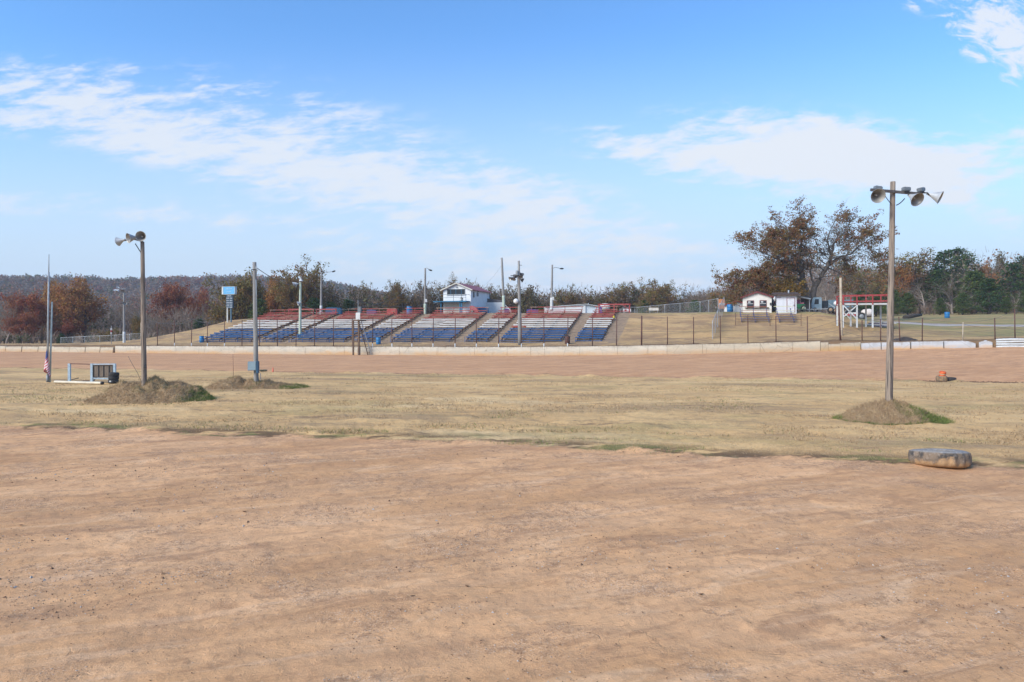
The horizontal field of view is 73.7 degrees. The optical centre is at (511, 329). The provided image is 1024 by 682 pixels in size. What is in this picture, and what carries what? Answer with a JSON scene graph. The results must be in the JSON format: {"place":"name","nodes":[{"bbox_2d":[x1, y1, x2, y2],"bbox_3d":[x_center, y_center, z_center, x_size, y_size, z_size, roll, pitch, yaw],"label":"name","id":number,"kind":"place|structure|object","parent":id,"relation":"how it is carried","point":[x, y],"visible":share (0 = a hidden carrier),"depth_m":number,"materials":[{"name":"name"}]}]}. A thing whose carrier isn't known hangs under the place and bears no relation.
{"place":"outdoors","nodes":[
{"label":"outdoors","id":0,"kind":"place"},
{"bbox_2d":[0,279,1001,338],"bbox_3d":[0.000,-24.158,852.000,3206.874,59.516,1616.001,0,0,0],"label":"hills","id":1,"kind":"structure","parent":0,"point":[348,296],"depth_m":542.14,"materials":[{"name":"brown plant"}]},
{"bbox_2d":[337,278,737,314],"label":"woodland","id":2,"kind":"object","parent":1,"relation":"on","point":[667,308],"visible":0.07,"depth_m":158.61,"materials":[{"name":"plant"}]},
{"bbox_2d":[0,347,1023,681],"bbox_3d":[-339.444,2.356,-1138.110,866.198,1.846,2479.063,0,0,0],"label":"dirt track","id":3,"kind":"structure","parent":0,"point":[658,621],"depth_m":9.44,"materials":[{"name":"soil"}]},
{"bbox_2d":[352,304,371,354],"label":"flag stand","id":4,"kind":"object","parent":3,"relation":"on","point":[359,310],"visible":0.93,"depth_m":79.57,"materials":[{"name":"white paint"}]},
{"bbox_2d":[115,341,819,355],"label":"concrete wall","id":5,"kind":"structure","parent":3,"relation":"on","point":[669,349],"depth_m":76.15,"materials":[{"name":"concrete"}]},
{"bbox_2d":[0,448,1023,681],"bbox_3d":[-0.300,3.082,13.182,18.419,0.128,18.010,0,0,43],"label":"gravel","id":6,"kind":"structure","parent":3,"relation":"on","point":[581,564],"depth_m":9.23,"materials":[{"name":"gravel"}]},
{"bbox_2d":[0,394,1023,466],"bbox_3d":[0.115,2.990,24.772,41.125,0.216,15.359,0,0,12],"label":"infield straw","id":7,"kind":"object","parent":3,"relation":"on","point":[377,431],"visible":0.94,"depth_m":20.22,"materials":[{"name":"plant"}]},
{"bbox_2d":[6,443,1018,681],"bbox_3d":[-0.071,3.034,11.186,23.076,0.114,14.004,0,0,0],"label":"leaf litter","id":8,"kind":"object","parent":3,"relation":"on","point":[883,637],"visible":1,"depth_m":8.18,"materials":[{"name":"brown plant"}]},
{"bbox_2d":[840,342,860,350],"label":"concrete block","id":9,"kind":"structure","parent":3,"relation":"on","point":[851,346],"depth_m":66.57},
{"bbox_2d":[861,342,880,349],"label":"concrete block","id":10,"kind":"structure","parent":3,"relation":"on","point":[872,346],"depth_m":66.05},
{"bbox_2d":[881,342,909,349],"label":"concrete block","id":11,"kind":"structure","parent":3,"relation":"on","point":[901,345],"depth_m":65.41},
{"bbox_2d":[911,341,942,348],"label":"concrete block","id":12,"kind":"structure","parent":3,"relation":"on","point":[928,345],"depth_m":64.64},
{"bbox_2d":[908,448,971,467],"bbox_3d":[9.798,2.938,15.632,1.239,0.380,1.239,1,-6,0],"label":"tractor tyre","id":13,"kind":"object","parent":3,"relation":"on","point":[941,457],"visible":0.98,"depth_m":15.19,"materials":[{"name":"rubber"}]},
{"bbox_2d":[944,341,975,347],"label":"concrete block","id":14,"kind":"structure","parent":3,"relation":"on","point":[958,344],"depth_m":63.81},
{"bbox_2d":[996,338,1023,346],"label":"guard rail","id":15,"kind":"object","parent":3,"relation":"on","point":[1005,342],"visible":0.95,"depth_m":62.39,"materials":[{"name":"metal"}]},
{"bbox_2d":[0,367,1023,466],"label":"infield grass","id":16,"kind":"structure","parent":0,"point":[796,400],"depth_m":24.91,"materials":[{"name":"plant"}]},
{"bbox_2d":[46,267,52,381],"bbox_3d":[-26.669,-0.566,39.360,0.170,7.564,0.324,0,0,42],"label":"flagpole","id":17,"kind":"object","parent":16,"relation":"on","point":[48,378],"visible":0.84,"depth_m":39.29,"materials":[{"name":"metal"}]},
{"bbox_2d":[68,363,115,381],"bbox_3d":[-23.993,2.475,39.330,2.716,1.105,0.766,0,0,0],"label":"metal frame","id":18,"kind":"object","parent":16,"relation":"on","point":[100,370],"visible":0.84,"depth_m":38.98,"materials":[{"name":"white paint"}]},
{"bbox_2d":[85,376,213,404],"bbox_3d":[-15.350,2.508,29.000,5.800,1.122,3.800,0,0,0],"label":"mound","id":19,"kind":"object","parent":16,"relation":"on","point":[142,398],"visible":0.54,"depth_m":28.24,"materials":[{"name":"soil"}]},
{"bbox_2d":[115,231,146,385],"bbox_3d":[-15.803,-0.634,28.368,1.306,6.880,0.575,0,0,-7],"label":"lamp pole","id":20,"kind":"object","parent":19,"relation":"on","point":[140,236],"visible":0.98,"depth_m":28.52,"materials":[{"name":"brown wood"}]},
{"bbox_2d":[80,375,218,404],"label":"grass tufts","id":21,"kind":"object","parent":19,"relation":"on","point":[140,390],"visible":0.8,"depth_m":28.41,"materials":[{"name":"plant"}]},
{"bbox_2d":[207,376,307,389],"bbox_3d":[-13.275,2.762,35.700,5.750,0.682,3.200,0,0,0],"label":"mound","id":22,"kind":"object","parent":16,"relation":"on","point":[246,387],"visible":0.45,"depth_m":35.13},
{"bbox_2d":[248,262,260,382],"bbox_3d":[-13.323,-0.074,35.292,0.531,6.857,0.465,0,0,0],"label":"utility pole","id":23,"kind":"object","parent":22,"relation":"on","point":[253,365],"visible":0.89,"depth_m":35.30,"materials":[{"name":"grey wood"}]},
{"bbox_2d":[205,375,311,389],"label":"grass tufts","id":24,"kind":"object","parent":22,"relation":"on","point":[304,385],"visible":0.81,"depth_m":35.20,"materials":[{"name":"plant"}]},
{"bbox_2d":[836,399,947,424],"bbox_3d":[12.625,2.688,22.600,4.450,0.773,2.800,0,0,0],"label":"mound","id":25,"kind":"object","parent":16,"relation":"on","point":[873,421],"visible":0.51,"depth_m":22.04,"materials":[{"name":"soil"}]},
{"bbox_2d":[830,397,955,424],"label":"grass tufts","id":26,"kind":"object","parent":25,"relation":"on","point":[942,417],"visible":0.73,"depth_m":22.11,"materials":[{"name":"plant"}]},
{"bbox_2d":[870,181,943,400],"bbox_3d":[12.887,-0.942,22.359,2.511,7.921,0.717,0,0,0],"label":"lamp pole","id":27,"kind":"object","parent":25,"relation":"on","point":[878,194],"visible":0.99,"depth_m":22.51,"materials":[{"name":"brown wood"}]},
{"bbox_2d":[0,311,1023,352],"bbox_3d":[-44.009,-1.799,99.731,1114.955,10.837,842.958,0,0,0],"label":"embankment","id":28,"kind":"structure","parent":0,"point":[759,331],"depth_m":83.93,"materials":[{"name":"beige plant"}]},
{"bbox_2d":[0,301,33,343],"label":"bare tree","id":29,"kind":"object","parent":28,"relation":"on","point":[3,332],"visible":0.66,"depth_m":139.92,"materials":[{"name":"plant"}]},
{"bbox_2d":[0,310,41,343],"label":"autumn tree","id":30,"kind":"object","parent":28,"relation":"on","point":[26,322],"visible":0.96,"depth_m":138.98,"materials":[{"name":"red plant"}]},
{"bbox_2d":[0,288,54,342],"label":"autumn tree","id":31,"kind":"object","parent":28,"relation":"on","point":[32,305],"visible":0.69,"depth_m":144.11,"materials":[{"name":"red plant"}]},
{"bbox_2d":[32,276,68,339],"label":"autumn tree","id":32,"kind":"object","parent":28,"relation":"on","point":[45,295],"visible":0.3,"depth_m":159.99,"materials":[{"name":"brown plant"}]},
{"bbox_2d":[46,316,88,342],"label":"autumn tree","id":33,"kind":"object","parent":28,"relation":"on","point":[67,327],"visible":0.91,"depth_m":146.67,"materials":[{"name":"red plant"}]},
{"bbox_2d":[46,272,113,342],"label":"autumn tree","id":34,"kind":"object","parent":28,"relation":"on","point":[79,300],"visible":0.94,"depth_m":148.62,"materials":[{"name":"brown plant"}]},
{"bbox_2d":[0,326,202,343],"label":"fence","id":35,"kind":"object","parent":28,"relation":"on","point":[25,339],"visible":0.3,"depth_m":139.07,"materials":[{"name":"metal"}]},
{"bbox_2d":[91,327,127,341],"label":"autumn tree","id":36,"kind":"object","parent":28,"relation":"on","point":[109,334],"visible":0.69,"depth_m":137.41,"materials":[{"name":"brown plant"}]},
{"bbox_2d":[100,297,131,340],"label":"bare tree","id":37,"kind":"object","parent":28,"relation":"on","point":[118,316],"visible":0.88,"depth_m":150.46,"materials":[{"name":"plant"}]},
{"bbox_2d":[114,288,126,342],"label":"lamp pole","id":38,"kind":"object","parent":28,"relation":"on","point":[124,304],"visible":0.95,"depth_m":97.88,"materials":[{"name":"grey metal"}]},
{"bbox_2d":[130,314,140,339],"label":"autumn tree","id":39,"kind":"object","parent":28,"relation":"on","point":[136,325],"visible":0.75,"depth_m":141.84,"materials":[{"name":"brown plant"}]},
{"bbox_2d":[0,301,295,343],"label":"woodland","id":40,"kind":"object","parent":28,"relation":"on","point":[161,326],"visible":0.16,"depth_m":156.94,"materials":[{"name":"plant"}]},
{"bbox_2d":[146,278,191,331],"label":"autumn tree","id":41,"kind":"object","parent":28,"relation":"on","point":[164,298],"visible":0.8,"depth_m":164.10,"materials":[{"name":"brown plant"}]},
{"bbox_2d":[176,281,219,320],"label":"autumn tree","id":42,"kind":"object","parent":28,"relation":"on","point":[201,298],"visible":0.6,"depth_m":174.78,"materials":[{"name":"brown plant"}]},
{"bbox_2d":[222,286,236,321],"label":"sign tower","id":43,"kind":"structure","parent":28,"relation":"on","point":[228,291],"depth_m":105.79,"materials":[{"name":"metal"}]},
{"bbox_2d":[200,267,267,324],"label":"autumn tree","id":44,"kind":"object","parent":28,"relation":"on","point":[244,291],"visible":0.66,"depth_m":147.61,"materials":[{"name":"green plant"}]},
{"bbox_2d":[235,279,271,318],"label":"autumn tree","id":45,"kind":"object","parent":28,"relation":"on","point":[261,293],"visible":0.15,"depth_m":152.04,"materials":[{"name":"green plant"}]},
{"bbox_2d":[204,309,313,341],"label":"bleacher section","id":46,"kind":"object","parent":28,"relation":"on","point":[270,317],"visible":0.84,"depth_m":99.40,"materials":[{"name":"blue paint"}]},
{"bbox_2d":[244,298,273,318],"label":"cedar tree","id":47,"kind":"object","parent":28,"relation":"on","point":[260,307],"visible":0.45,"depth_m":139.49,"materials":[{"name":"green plant"}]},
{"bbox_2d":[261,273,288,314],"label":"autumn tree","id":48,"kind":"object","parent":28,"relation":"on","point":[272,305],"visible":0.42,"depth_m":147.63,"materials":[{"name":"brown plant"}]},
{"bbox_2d":[292,278,302,333],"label":"lamp pole","id":49,"kind":"object","parent":28,"relation":"on","point":[295,284],"visible":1,"depth_m":91.85,"materials":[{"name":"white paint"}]},
{"bbox_2d":[274,271,323,315],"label":"oak tree","id":50,"kind":"object","parent":28,"relation":"on","point":[286,296],"visible":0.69,"depth_m":135.36,"materials":[{"name":"brown plant"}]},
{"bbox_2d":[260,312,337,341],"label":"bleacher section","id":51,"kind":"object","parent":28,"relation":"on","point":[305,323],"visible":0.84,"depth_m":97.05,"materials":[{"name":"blue paint"}]},
{"bbox_2d":[267,254,334,314],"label":"oak tree","id":52,"kind":"object","parent":28,"relation":"on","point":[315,278],"visible":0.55,"depth_m":138.95,"materials":[{"name":"brown plant"}]},
{"bbox_2d":[301,297,324,313],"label":"cedar tree","id":53,"kind":"object","parent":28,"relation":"on","point":[313,304],"visible":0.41,"depth_m":135.71,"materials":[{"name":"green plant"}]},
{"bbox_2d":[314,281,347,310],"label":"autumn tree","id":54,"kind":"object","parent":28,"relation":"on","point":[326,299],"visible":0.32,"depth_m":152.13,"materials":[{"name":"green plant"}]},
{"bbox_2d":[290,308,396,342],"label":"bleacher section","id":55,"kind":"object","parent":28,"relation":"on","point":[328,335],"visible":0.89,"depth_m":94.76,"materials":[{"name":"blue paint"}]},
{"bbox_2d":[335,286,372,310],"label":"autumn tree","id":56,"kind":"object","parent":28,"relation":"on","point":[363,294],"visible":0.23,"depth_m":160.18,"materials":[{"name":"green plant"}]},
{"bbox_2d":[349,281,380,309],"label":"oak tree","id":57,"kind":"object","parent":28,"relation":"on","point":[366,291],"visible":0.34,"depth_m":170.53,"materials":[{"name":"brown plant"}]},
{"bbox_2d":[355,308,423,341],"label":"bleacher section","id":58,"kind":"object","parent":28,"relation":"on","point":[382,330],"visible":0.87,"depth_m":93.05,"materials":[{"name":"blue paint"}]},
{"bbox_2d":[379,279,414,313],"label":"autumn tree","id":59,"kind":"object","parent":28,"relation":"on","point":[388,304],"visible":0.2,"depth_m":157.60,"materials":[{"name":"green plant"}]},
{"bbox_2d":[382,279,421,312],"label":"oak tree","id":60,"kind":"object","parent":28,"relation":"on","point":[397,292],"visible":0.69,"depth_m":152.61,"materials":[{"name":"brown plant"}]},
{"bbox_2d":[408,280,439,313],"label":"autumn tree","id":61,"kind":"object","parent":28,"relation":"on","point":[433,295],"visible":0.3,"depth_m":160.66,"materials":[{"name":"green plant"}]},
{"bbox_2d":[390,307,488,341],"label":"bleacher section","id":62,"kind":"object","parent":28,"relation":"on","point":[441,329],"visible":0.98,"depth_m":91.13,"materials":[{"name":"blue paint"}]},
{"bbox_2d":[433,283,491,311],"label":"press box","id":63,"kind":"object","parent":28,"relation":"on","point":[470,295],"visible":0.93,"depth_m":106.12,"materials":[{"name":"paint"}]},
{"bbox_2d":[465,307,517,341],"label":"bleacher section","id":64,"kind":"object","parent":28,"relation":"on","point":[488,327],"visible":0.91,"depth_m":89.27,"materials":[{"name":"blue paint"}]},
{"bbox_2d":[486,299,509,312],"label":"building","id":65,"kind":"structure","parent":28,"relation":"on","point":[494,305],"depth_m":112.00,"materials":[{"name":"white"}]},
{"bbox_2d":[0,255,1000,337],"bbox_3d":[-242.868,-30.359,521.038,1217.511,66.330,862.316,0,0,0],"label":"woodland","id":66,"kind":"object","parent":28,"relation":"on","point":[13,284],"visible":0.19,"depth_m":545.85,"materials":[{"name":"plant"}]},
{"bbox_2d":[509,261,523,344],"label":"lamp pole","id":67,"kind":"object","parent":28,"relation":"on","point":[518,275],"visible":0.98,"depth_m":78.85,"materials":[{"name":"grey wood"}]},
{"bbox_2d":[513,285,546,312],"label":"autumn tree","id":68,"kind":"object","parent":28,"relation":"on","point":[530,302],"visible":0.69,"depth_m":154.35,"materials":[{"name":"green plant"}]},
{"bbox_2d":[499,306,583,342],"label":"bleacher section","id":69,"kind":"object","parent":28,"relation":"on","point":[558,325],"visible":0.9,"depth_m":87.79,"materials":[{"name":"blue paint"}]},
{"bbox_2d":[549,284,582,305],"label":"oak tree","id":70,"kind":"object","parent":28,"relation":"on","point":[566,298],"visible":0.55,"depth_m":156.25,"materials":[{"name":"brown plant"}]},
{"bbox_2d":[544,303,597,312],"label":"long building","id":71,"kind":"structure","parent":28,"relation":"on","point":[588,308],"depth_m":116.00,"materials":[{"name":"white"}]},
{"bbox_2d":[146,298,1023,346],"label":"catch fence","id":72,"kind":"object","parent":28,"relation":"on","point":[641,331],"visible":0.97,"depth_m":72.54,"materials":[{"name":"metal"}]},
{"bbox_2d":[575,306,617,341],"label":"bleacher section","id":73,"kind":"object","parent":28,"relation":"on","point":[598,328],"visible":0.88,"depth_m":85.88,"materials":[{"name":"blue paint"}]},
{"bbox_2d":[583,282,633,312],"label":"oak tree","id":74,"kind":"object","parent":28,"relation":"on","point":[618,292],"visible":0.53,"depth_m":157.34,"materials":[{"name":"brown plant"}]},
{"bbox_2d":[624,276,660,306],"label":"oak tree","id":75,"kind":"object","parent":28,"relation":"on","point":[634,289],"visible":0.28,"depth_m":163.50,"materials":[{"name":"brown plant"}]},
{"bbox_2d":[633,278,687,312],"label":"oak tree","id":76,"kind":"object","parent":28,"relation":"on","point":[652,299],"visible":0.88,"depth_m":150.25,"materials":[{"name":"brown plant"}]},
{"bbox_2d":[703,290,742,311],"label":"autumn tree","id":77,"kind":"object","parent":28,"relation":"on","point":[713,296],"visible":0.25,"depth_m":152.06,"materials":[{"name":"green plant"}]},
{"bbox_2d":[739,306,769,321],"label":"bleacher","id":78,"kind":"object","parent":28,"relation":"on","point":[753,312],"visible":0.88,"depth_m":84.51,"materials":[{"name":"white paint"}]},
{"bbox_2d":[741,291,773,312],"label":"concession stand","id":79,"kind":"object","parent":28,"relation":"on","point":[756,298],"visible":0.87,"depth_m":87.94,"materials":[{"name":"beige"}]},
{"bbox_2d":[680,270,869,313],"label":"woodland","id":80,"kind":"object","parent":28,"relation":"on","point":[831,295],"visible":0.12,"depth_m":157.10,"materials":[{"name":"plant"}]},
{"bbox_2d":[772,290,799,313],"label":"shed","id":81,"kind":"structure","parent":28,"relation":"on","point":[788,298],"depth_m":86.54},
{"bbox_2d":[711,196,899,311],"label":"oak tree","id":82,"kind":"object","parent":28,"relation":"on","point":[775,245],"visible":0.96,"depth_m":94.34,"materials":[{"name":"brown plant"}]},
{"bbox_2d":[811,297,852,313],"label":"flatbed truck","id":83,"kind":"object","parent":28,"relation":"on","point":[817,302],"visible":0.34,"depth_m":93.93,"materials":[{"name":"white metal"}]},
{"bbox_2d":[839,278,842,335],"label":"utility pole","id":84,"kind":"object","parent":28,"relation":"on","point":[841,309],"visible":0.77,"depth_m":72.89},
{"bbox_2d":[836,294,887,327],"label":"viewing platform","id":85,"kind":"structure","parent":28,"relation":"on","point":[872,302],"depth_m":76.35,"materials":[{"name":"white paint"}]},
{"bbox_2d":[837,259,886,310],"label":"oak tree","id":86,"kind":"object","parent":28,"relation":"on","point":[861,282],"visible":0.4,"depth_m":140.10,"materials":[{"name":"brown plant"}]},
{"bbox_2d":[878,289,906,314],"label":"cedar tree","id":87,"kind":"object","parent":28,"relation":"on","point":[897,300],"visible":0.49,"depth_m":125.29,"materials":[{"name":"green plant"}]},
{"bbox_2d":[879,261,920,313],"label":"autumn tree","id":88,"kind":"object","parent":28,"relation":"on","point":[904,276],"visible":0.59,"depth_m":148.28,"materials":[{"name":"brown plant"}]},
{"bbox_2d":[856,247,950,309],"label":"oak tree","id":89,"kind":"object","parent":28,"relation":"on","point":[920,265],"visible":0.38,"depth_m":149.23,"materials":[{"name":"brown plant"}]},
{"bbox_2d":[896,292,917,314],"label":"cedar tree","id":90,"kind":"object","parent":28,"relation":"on","point":[908,299],"visible":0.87,"depth_m":129.59,"materials":[{"name":"green plant"}]},
{"bbox_2d":[896,276,935,312],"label":"bare tree","id":91,"kind":"object","parent":28,"relation":"on","point":[914,294],"visible":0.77,"depth_m":146.04,"materials":[{"name":"plant"}]},
{"bbox_2d":[837,247,1023,313],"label":"woodland","id":92,"kind":"object","parent":28,"relation":"on","point":[863,286],"visible":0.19,"depth_m":148.05,"materials":[{"name":"plant"}]},
{"bbox_2d":[914,269,956,313],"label":"pine tree","id":93,"kind":"object","parent":28,"relation":"on","point":[935,278],"visible":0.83,"depth_m":145.72,"materials":[{"name":"green plant"}]},
{"bbox_2d":[932,297,949,314],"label":"cedar tree","id":94,"kind":"object","parent":28,"relation":"on","point":[939,305],"visible":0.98,"depth_m":127.88,"materials":[{"name":"green plant"}]},
{"bbox_2d":[919,249,966,310],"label":"pine tree","id":95,"kind":"object","parent":28,"relation":"on","point":[944,256],"visible":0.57,"depth_m":149.62,"materials":[{"name":"green plant"}]},
{"bbox_2d":[925,276,982,313],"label":"bare tree","id":96,"kind":"object","parent":28,"relation":"on","point":[950,296],"visible":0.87,"depth_m":134.68,"materials":[{"name":"plant"}]},
{"bbox_2d":[934,247,983,312],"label":"pine tree","id":97,"kind":"object","parent":28,"relation":"on","point":[959,250],"visible":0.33,"depth_m":153.04,"materials":[{"name":"green plant"}]},
{"bbox_2d":[895,301,1023,314],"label":"woodland","id":98,"kind":"object","parent":28,"relation":"on","point":[926,310],"visible":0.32,"depth_m":134.68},
{"bbox_2d":[952,292,974,314],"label":"cedar tree","id":99,"kind":"object","parent":28,"relation":"on","point":[961,306],"visible":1,"depth_m":129.68,"materials":[{"name":"green plant"}]},
{"bbox_2d":[947,253,987,299],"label":"pine tree","id":100,"kind":"object","parent":28,"relation":"on","point":[974,266],"visible":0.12,"depth_m":157.40,"materials":[{"name":"green plant"}]},
{"bbox_2d":[953,270,995,312],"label":"cedar tree","id":101,"kind":"object","parent":28,"relation":"on","point":[975,275],"visible":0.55,"depth_m":137.47,"materials":[{"name":"green plant"}]},
{"bbox_2d":[972,256,999,301],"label":"autumn tree","id":102,"kind":"object","parent":28,"relation":"on","point":[983,267],"visible":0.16,"depth_m":158.01,"materials":[{"name":"brown plant"}]},
{"bbox_2d":[970,278,1007,313],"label":"cedar tree","id":103,"kind":"object","parent":28,"relation":"on","point":[989,285],"visible":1,"depth_m":127.76,"materials":[{"name":"green plant"}]},
{"bbox_2d":[985,249,1007,304],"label":"autumn tree","id":104,"kind":"object","parent":28,"relation":"on","point":[1001,261],"visible":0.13,"depth_m":168.15,"materials":[{"name":"brown plant"}]},
{"bbox_2d":[998,297,1013,313],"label":"cedar tree","id":105,"kind":"object","parent":28,"relation":"on","point":[1008,308],"visible":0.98,"depth_m":125.66,"materials":[{"name":"green plant"}]},
{"bbox_2d":[994,262,1023,312],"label":"pine tree","id":106,"kind":"object","parent":28,"relation":"on","point":[1011,276],"visible":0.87,"depth_m":139.58,"materials":[{"name":"green plant"}]},
{"bbox_2d":[0,0,1023,302],"label":"sky","id":107,"kind":"structure","parent":0,"point":[606,143],"materials":[{"name":"blue"}]},
{"bbox_2d":[875,320,1023,326],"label":"road","id":108,"kind":"structure","parent":0,"point":[940,324],"depth_m":83.72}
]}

